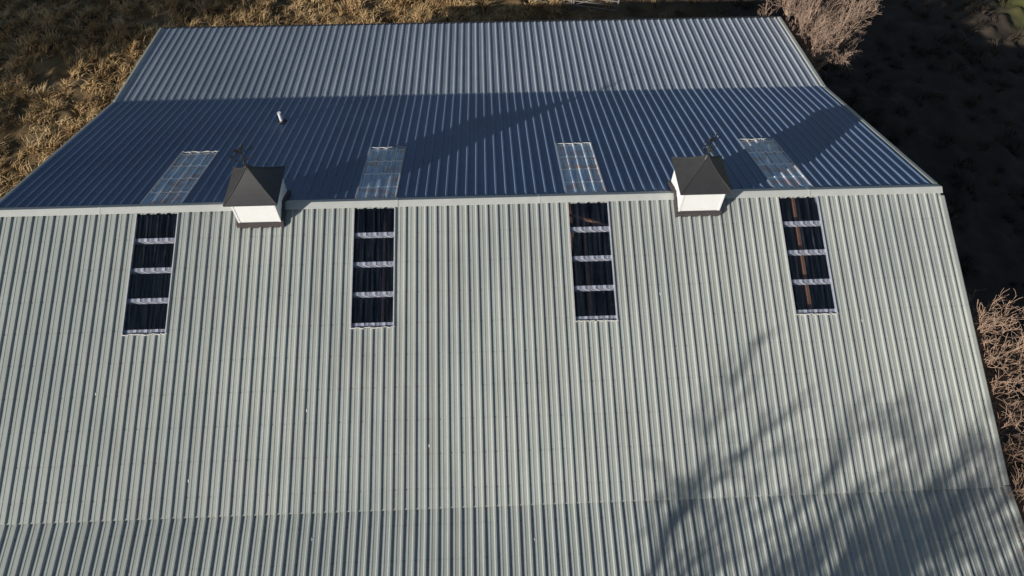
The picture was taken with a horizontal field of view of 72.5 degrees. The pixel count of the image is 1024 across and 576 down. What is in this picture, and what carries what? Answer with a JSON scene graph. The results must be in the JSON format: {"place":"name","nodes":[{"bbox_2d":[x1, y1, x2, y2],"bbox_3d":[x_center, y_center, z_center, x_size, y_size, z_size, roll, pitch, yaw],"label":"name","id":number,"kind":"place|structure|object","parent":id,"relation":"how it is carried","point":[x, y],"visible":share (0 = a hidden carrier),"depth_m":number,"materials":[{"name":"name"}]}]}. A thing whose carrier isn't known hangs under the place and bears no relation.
{"place":"outdoors","nodes":[
{"label":"outdoors","id":0,"kind":"place"},
{"bbox_2d":[0,0,1023,513],"bbox_3d":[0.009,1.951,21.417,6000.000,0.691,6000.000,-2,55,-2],"label":"ground","id":1,"kind":"structure","parent":0,"point":[990,244],"depth_m":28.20,"materials":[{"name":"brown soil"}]},
{"bbox_2d":[0,16,1023,575],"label":"metal roof barn","id":2,"kind":"structure","parent":1,"relation":"on","point":[708,398],"depth_m":14.95,"materials":[{"name":"paint"}]},
{"bbox_2d":[222,144,290,228],"bbox_3d":[-5.578,-2.304,15.008,1.149,2.023,1.149,-2,55,-2],"label":"roof cupola","id":3,"kind":"object","parent":2,"relation":"on","point":[256,197],"visible":1,"depth_m":14.99,"materials":[{"name":"white paint"}]},
{"bbox_2d":[277,111,286,123],"bbox_3d":[-6.410,-4.702,19.362,0.220,0.410,0.200,-2,55,-2],"label":"vent pipe","id":4,"kind":"object","parent":2,"relation":"attached to","point":[281,120],"visible":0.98,"depth_m":19.39,"materials":[{"name":"white metal"}]},
{"bbox_2d":[668,134,732,216],"bbox_3d":[4.184,-2.586,15.283,1.149,2.023,1.149,-2,55,-2],"label":"roof cupola","id":5,"kind":"object","parent":2,"relation":"on","point":[699,186],"visible":1,"depth_m":15.26,"materials":[{"name":"white paint"}]},
{"bbox_2d":[523,0,619,11],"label":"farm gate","id":6,"kind":"structure","parent":1,"relation":"on","point":[573,4],"depth_m":31.65,"materials":[{"name":"metal"}]},
{"bbox_2d":[741,0,881,72],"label":"bare tree","id":7,"kind":"object","parent":1,"relation":"on","point":[817,47],"visible":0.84,"depth_m":24.10,"materials":[{"name":"brown plant"}]},
{"bbox_2d":[966,288,1023,474],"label":"bare tree","id":8,"kind":"object","parent":1,"relation":"on","point":[996,388],"visible":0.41,"depth_m":15.48,"materials":[{"name":"brown plant"}]},
{"bbox_2d":[995,399,1023,565],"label":"bare tree","id":9,"kind":"object","parent":1,"relation":"on","point":[1019,501],"visible":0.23,"depth_m":14.51,"materials":[{"name":"brown plant"}]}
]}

